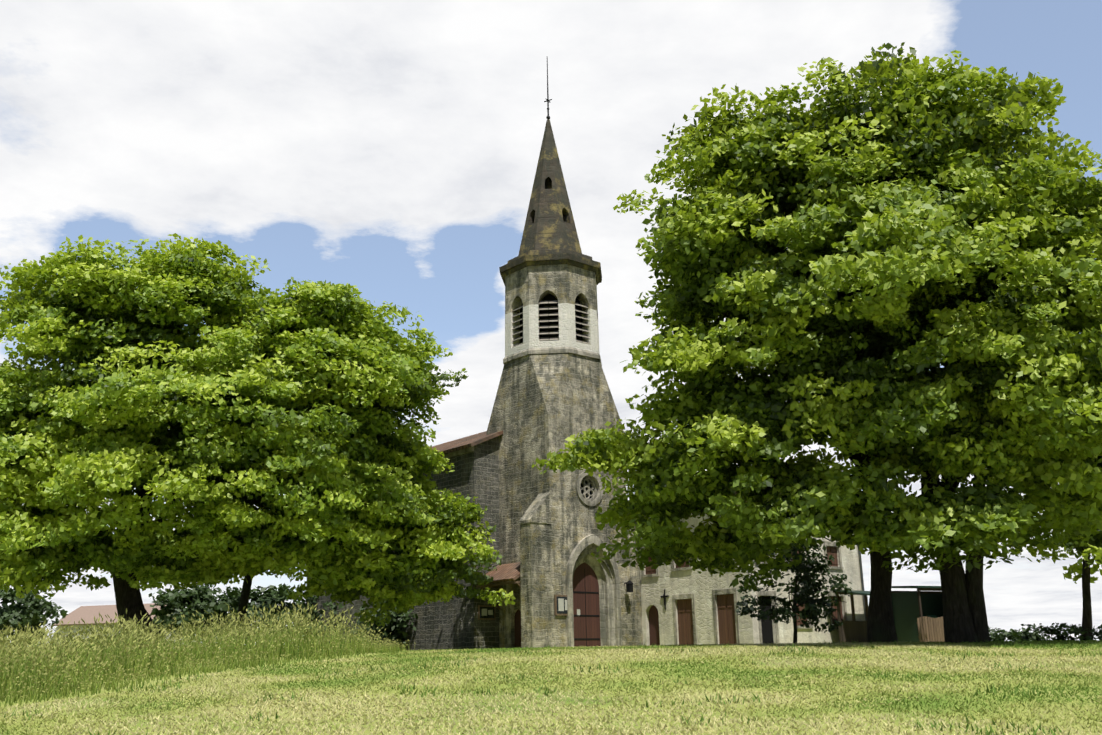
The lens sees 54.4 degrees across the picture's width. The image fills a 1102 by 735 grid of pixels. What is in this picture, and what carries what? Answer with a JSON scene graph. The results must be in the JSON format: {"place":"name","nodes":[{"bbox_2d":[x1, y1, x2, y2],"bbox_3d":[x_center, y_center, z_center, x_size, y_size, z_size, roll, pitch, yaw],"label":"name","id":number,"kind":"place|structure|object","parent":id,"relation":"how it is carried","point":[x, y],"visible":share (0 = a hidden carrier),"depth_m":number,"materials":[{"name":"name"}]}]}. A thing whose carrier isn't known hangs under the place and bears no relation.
{"place":"outdoors","nodes":[
{"label":"outdoors","id":0,"kind":"place"},
{"bbox_2d":[57,613,183,648],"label":"house","id":1,"kind":"structure","parent":0,"point":[80,626],"depth_m":88.27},
{"bbox_2d":[51,603,166,625],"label":"roof","id":2,"kind":"structure","parent":1,"relation":"on","point":[86,614],"depth_m":89.43,"materials":[{"name":"tile"}]},
{"bbox_2d":[0,639,1101,734],"bbox_3d":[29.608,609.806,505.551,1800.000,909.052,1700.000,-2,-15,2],"label":"ground","id":3,"kind":"structure","parent":0,"point":[454,729],"depth_m":16.95,"materials":[{"name":"green plant"}]},
{"bbox_2d":[0,601,408,706],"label":"tall grass","id":4,"kind":"structure","parent":3,"relation":"on","point":[100,655],"depth_m":24.82,"materials":[{"name":"green plant"}]},
{"bbox_2d":[0,583,417,647],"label":"hedge","id":5,"kind":"object","parent":3,"relation":"on","point":[32,610],"visible":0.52,"depth_m":54.93,"materials":[{"name":"green plant"}]},
{"bbox_2d":[0,233,443,646],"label":"tree","id":6,"kind":"object","parent":3,"relation":"on","point":[108,423],"visible":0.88,"depth_m":38.60,"materials":[{"name":"green plant"}]},
{"bbox_2d":[147,276,515,642],"bbox_3d":[-8.587,4.446,43.295,13.643,15.618,11.516,-2,-15,2],"label":"tree","id":7,"kind":"object","parent":3,"relation":"on","point":[434,539],"visible":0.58,"depth_m":42.36,"materials":[{"name":"green plant"}]},
{"bbox_2d":[306,436,498,650],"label":"church nave","id":8,"kind":"structure","parent":3,"relation":"on","point":[455,623],"depth_m":49.08,"materials":[{"name":"grey stone"}]},
{"bbox_2d":[440,446,473,457],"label":"nave cornice","id":9,"kind":"structure","parent":8,"relation":"attached to","point":[459,452],"depth_m":49.72,"materials":[{"name":"stone"}]},
{"bbox_2d":[430,431,502,454],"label":"roof","id":10,"kind":"structure","parent":8,"relation":"on","point":[462,443],"depth_m":50.58,"materials":[{"name":"tile"}]},
{"bbox_2d":[478,605,495,619],"bbox_3d":[-2.854,10.873,47.522,0.930,0.630,0.070,12,-20,-39],"label":"notice board frame","id":11,"kind":"object","parent":8,"relation":"attached to","point":[479,618],"visible":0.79,"depth_m":47.45,"materials":[{"name":"brown wood"}]},
{"bbox_2d":[480,607,493,617],"bbox_3d":[-2.829,10.865,47.495,0.790,0.490,0.009,12,-20,-39],"label":"notice board","id":12,"kind":"object","parent":11,"relation":"attached to","point":[488,608],"visible":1,"depth_m":47.50,"materials":[{"name":"grey"}]},
{"bbox_2d":[482,609,492,615],"bbox_3d":[-2.827,10.850,47.495,0.610,0.300,0.010,11,-20,-38],"label":"notice paper","id":13,"kind":"object","parent":12,"relation":"attached to","point":[484,612],"visible":1,"depth_m":47.46,"materials":[{"name":"paper"}]},
{"bbox_2d":[476,581,520,609],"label":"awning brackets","id":14,"kind":"object","parent":8,"relation":"attached to","point":[494,585],"visible":0.48,"depth_m":46.56,"materials":[{"name":"brown wood"}]},
{"bbox_2d":[477,562,520,584],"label":"awning roof","id":15,"kind":"structure","parent":14,"relation":"on","point":[507,572],"depth_m":46.71,"materials":[{"name":"brown tile"}]},
{"bbox_2d":[514,609,520,647],"bbox_3d":[-1.316,11.684,46.978,0.060,2.220,0.880,12,-20,-39],"label":"side door","id":16,"kind":"structure","parent":8,"relation":"attached to","point":[517,624],"depth_m":47.15,"materials":[{"name":"brown wood"}]},
{"bbox_2d":[503,347,601,365],"bbox_3d":[0.105,-0.196,51.627,4.620,0.300,4.620,12,-20,-39],"label":"stone ledge","id":17,"kind":"object","parent":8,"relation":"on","point":[548,350],"visible":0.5,"depth_m":49.58,"materials":[{"name":"stone"}]},
{"bbox_2d":[505,264,599,356],"bbox_3d":[0.066,-2.225,52.185,4.450,4.350,4.450,12,-20,-39],"label":"belfry","id":18,"kind":"object","parent":17,"relation":"on","point":[531,287],"visible":0.58,"depth_m":50.54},
{"bbox_2d":[512,306,522,347],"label":"louvers","id":19,"kind":"object","parent":18,"relation":"attached to","point":[517,327],"visible":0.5,"depth_m":50.81,"materials":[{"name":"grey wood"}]},
{"bbox_2d":[520,303,522,342],"bbox_3d":[-1.167,-2.118,51.075,0.040,2.600,0.980,12,-20,-39],"label":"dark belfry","id":20,"kind":"object","parent":18,"relation":"attached to","point":[521,322],"depth_m":51.35,"materials":[{"name":"black"}]},
{"bbox_2d":[538,300,558,340],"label":"louvers","id":21,"kind":"object","parent":18,"relation":"attached to","point":[548,320],"visible":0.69,"depth_m":50.11,"materials":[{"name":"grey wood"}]},
{"bbox_2d":[539,294,558,340],"bbox_3d":[-0.067,-2.290,50.529,0.980,2.600,0.040,-2,-15,4],"label":"belfry opening","id":22,"kind":"object","parent":18,"relation":"attached to","point":[548,297],"depth_m":50.54,"materials":[{"name":"black"}]},
{"bbox_2d":[499,249,601,284],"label":"cornice","id":23,"kind":"structure","parent":18,"relation":"on","point":[548,257],"depth_m":50.95,"materials":[{"name":"stone"}]},
{"bbox_2d":[518,120,581,255],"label":"church spire","id":24,"kind":"structure","parent":23,"relation":"on","point":[549,223],"depth_m":52.80,"materials":[{"name":"stone"}]},
{"bbox_2d":[547,57,548,119],"bbox_3d":[-0.168,-14.419,55.545,0.078,3.850,0.090,12,-20,-39],"label":"spire finial","id":25,"kind":"object","parent":24,"relation":"on","point":[547,90],"visible":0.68,"depth_m":55.45,"materials":[{"name":"metal"}]},
{"bbox_2d":[575,298,582,342],"bbox_3d":[1.115,-2.212,50.895,0.980,2.600,0.040,12,-20,-39],"label":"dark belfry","id":26,"kind":"object","parent":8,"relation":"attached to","point":[578,319],"depth_m":51.05,"materials":[{"name":"black"}]},
{"bbox_2d":[575,303,588,343],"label":"louvers","id":27,"kind":"object","parent":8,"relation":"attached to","point":[582,329],"visible":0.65,"depth_m":50.59,"materials":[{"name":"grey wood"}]},
{"bbox_2d":[576,471,602,505],"bbox_3d":[1.641,5.471,48.315,1.600,1.600,0.370,12,-20,-39],"label":"rose window","id":28,"kind":"structure","parent":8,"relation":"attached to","point":[595,497],"depth_m":48.37,"materials":[{"name":"grey stone"}]},
{"bbox_2d":[581,479,592,497],"bbox_3d":[1.522,5.510,48.450,1.200,1.200,0.040,12,-20,-39],"label":"rose window","id":29,"kind":"structure","parent":28,"relation":"in","point":[586,488],"depth_m":48.49,"materials":[{"name":"black glass"}]},
{"bbox_2d":[565,534,621,646],"bbox_3d":[1.861,9.981,46.909,3.120,5.350,0.180,12,-20,-39],"label":"door arch","id":30,"kind":"structure","parent":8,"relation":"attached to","point":[586,541],"depth_m":47.18,"materials":[{"name":"grey stone"}]},
{"bbox_2d":[572,551,610,646],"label":"arch molding","id":31,"kind":"structure","parent":30,"relation":"attached to","point":[607,602],"depth_m":47.58,"materials":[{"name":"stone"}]},
{"bbox_2d":[624,580,633,591],"bbox_3d":[3.465,9.823,48.106,0.269,0.530,0.454,12,-20,-39],"label":"portal lantern","id":32,"kind":"object","parent":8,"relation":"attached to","point":[629,585],"visible":0.95,"depth_m":47.95,"materials":[{"name":"metal"}]},
{"bbox_2d":[627,513,642,646],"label":"buttress","id":33,"kind":"structure","parent":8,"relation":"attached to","point":[636,605],"depth_m":48.56,"materials":[{"name":"stone"}]},
{"bbox_2d":[519,492,552,647],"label":"buttress","id":34,"kind":"structure","parent":3,"relation":"on","point":[536,575],"depth_m":45.32,"materials":[{"name":"stone"}]},
{"bbox_2d":[99,642,1101,734],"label":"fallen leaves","id":35,"kind":"object","parent":3,"relation":"on","point":[710,730],"visible":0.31,"depth_m":19.43,"materials":[{"name":"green plant"}]},
{"bbox_2d":[640,501,864,645],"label":"house","id":36,"kind":"structure","parent":3,"relation":"on","point":[702,585],"depth_m":46.81,"materials":[{"name":"paint"}]},
{"bbox_2d":[649,605,659,645],"bbox_3d":[4.720,11.815,48.060,0.050,2.320,0.860,12,-20,-39],"label":"arched door","id":37,"kind":"structure","parent":36,"relation":"in","point":[654,625],"depth_m":48.17,"materials":[{"name":"brown wood"}]},
{"bbox_2d":[661,589,668,609],"bbox_3d":[5.037,10.306,47.595,0.099,0.870,0.480,12,-20,-39],"label":"cross","id":38,"kind":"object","parent":36,"relation":"attached to","point":[663,597],"depth_m":47.58,"materials":[{"name":"metal"}]},
{"bbox_2d":[645,550,736,645],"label":"house shutters","id":39,"kind":"object","parent":36,"relation":"attached to","point":[726,620],"visible":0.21,"depth_m":45.41,"materials":[{"name":"brown wood"}]},
{"bbox_2d":[646,548,798,643],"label":"dark rooms","id":40,"kind":"object","parent":36,"relation":"in","point":[767,632],"visible":0.02,"depth_m":44.55,"materials":[{"name":"black"}]},
{"bbox_2d":[640,541,847,644],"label":"house frames","id":41,"kind":"structure","parent":36,"relation":"attached to","point":[734,591],"depth_m":46.15,"materials":[{"name":"grey stone"}]},
{"bbox_2d":[765,546,842,625],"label":"windows","id":42,"kind":"structure","parent":36,"relation":"attached to","point":[832,551],"depth_m":47.95,"materials":[{"name":"brown wood"}]},
{"bbox_2d":[858,550,865,620],"bbox_3d":[14.344,9.771,49.038,0.100,6.423,0.304,12,-20,-39],"label":"downspout","id":43,"kind":"object","parent":36,"relation":"attached to","point":[861,571],"visible":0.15,"depth_m":49.11,"materials":[{"name":"white metal"}]},
{"bbox_2d":[735,536,852,642],"bbox_3d":[9.449,8.941,41.517,4.781,5.315,3.788,-2,-15,2],"label":"small tree","id":44,"kind":"object","parent":3,"relation":"on","point":[810,611],"visible":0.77,"depth_m":41.33,"materials":[{"name":"green plant"}]},
{"bbox_2d":[531,42,1101,642],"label":"tree","id":45,"kind":"object","parent":3,"relation":"on","point":[839,196],"visible":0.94,"depth_m":30.72,"materials":[{"name":"green plant"}]},
{"bbox_2d":[836,591,867,642],"bbox_3d":[14.373,11.076,46.671,3.300,2.650,2.100,12,-20,-39],"label":"woodshed frame","id":46,"kind":"object","parent":3,"relation":"on","point":[853,630],"visible":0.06,"depth_m":46.86,"materials":[{"name":"wood"}]},
{"bbox_2d":[830,590,869,595],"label":"woodshed roof","id":47,"kind":"structure","parent":46,"relation":"on","point":[860,592],"depth_m":46.25,"materials":[{"name":"grey metal"}]},
{"bbox_2d":[891,588,941,616],"bbox_3d":[14.856,9.827,41.607,2.680,2.350,1.680,5,-17,-22],"label":"shed frame","id":48,"kind":"object","parent":3,"relation":"on","point":[929,591],"visible":0.21,"depth_m":40.90,"materials":[{"name":"grey metal"}]},
{"bbox_2d":[891,586,940,587],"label":"shed roof","id":49,"kind":"structure","parent":48,"relation":"on","point":[915,586],"depth_m":40.81,"materials":[{"name":"grey metal"}]},
{"bbox_2d":[916,616,944,641],"bbox_3d":[14.623,9.967,40.086,2.235,1.280,0.060,5,-17,-22],"label":"wooden panel","id":50,"kind":"object","parent":3,"relation":"on","point":[930,629],"visible":0.33,"depth_m":39.90,"materials":[{"name":"brown wood"}]},
{"bbox_2d":[923,615,937,617],"bbox_3d":[14.486,10.102,41.506,0.620,0.980,0.850,9,-19,-33],"label":"wheelie bin","id":51,"kind":"object","parent":3,"relation":"on","point":[932,616],"visible":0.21,"depth_m":41.29,"materials":[{"name":"plastic"}]},
{"bbox_2d":[824,146,1101,642],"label":"tree","id":52,"kind":"object","parent":3,"relation":"on","point":[982,521],"depth_m":29.20,"materials":[{"name":"green plant"}]},
{"bbox_2d":[988,622,1101,641],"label":"hedge","id":53,"kind":"object","parent":3,"relation":"on","point":[1013,635],"visible":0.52,"depth_m":39.28,"materials":[{"name":"green plant"}]},
{"bbox_2d":[1044,500,1101,640],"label":"tree","id":54,"kind":"object","parent":3,"relation":"on","point":[1094,549],"visible":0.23,"depth_m":39.27,"materials":[{"name":"green plant"}]},
{"bbox_2d":[0,0,1101,648],"label":"sky","id":55,"kind":"structure","parent":0,"point":[388,149],"materials":[{"name":"white"}]},
{"bbox_2d":[486,353,632,648],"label":"church tower","id":56,"kind":"structure","parent":0,"point":[544,405],"depth_m":48.41,"materials":[{"name":"grey stone"}]},
{"bbox_2d":[554,595,566,615],"bbox_3d":[0.473,10.130,45.657,0.800,0.850,0.070,12,-20,-39],"label":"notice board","id":57,"kind":"object","parent":56,"relation":"attached to","point":[555,602],"visible":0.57,"depth_m":45.47,"materials":[{"name":"brown wood"}]},
{"bbox_2d":[558,598,566,610],"bbox_3d":[0.549,10.116,45.671,0.610,0.520,0.004,12,-20,-39],"label":"notice paper","id":58,"kind":"object","parent":57,"relation":"attached to","point":[560,604],"visible":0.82,"depth_m":45.60,"materials":[{"name":"white paper"}]},
{"bbox_2d":[557,596,567,613],"bbox_3d":[0.497,10.122,45.630,0.660,0.710,0.008,12,-20,-39],"label":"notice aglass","id":59,"kind":"object","parent":57,"relation":"attached to","point":[564,611],"visible":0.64,"depth_m":45.59,"materials":[{"name":"grey"}]},
{"bbox_2d":[573,562,600,646],"bbox_3d":[1.498,10.674,47.179,1.720,4.170,0.081,12,-20,-39],"label":"church door","id":60,"kind":"structure","parent":56,"relation":"in","point":[587,581],"depth_m":47.24,"materials":[{"name":"brown wood"}]},
{"bbox_2d":[573,568,599,645],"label":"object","id":61,"kind":"structure","parent":60,"relation":"attached to","point":[586,638],"depth_m":47.12,"materials":[{"name":"black metal"}]},
{"bbox_2d":[576,545,615,646],"bbox_3d":[1.668,10.239,47.080,2.600,4.950,0.470,12,-20,-39],"label":"door archway","id":62,"kind":"object","parent":56,"relation":"attached to","point":[590,561],"visible":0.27,"depth_m":47.71,"materials":[{"name":"grey stone"}]},
{"bbox_2d":[891,591,942,642],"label":"bin shelter walls","id":63,"kind":"structure","parent":0,"point":[905,606],"depth_m":41.40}
]}

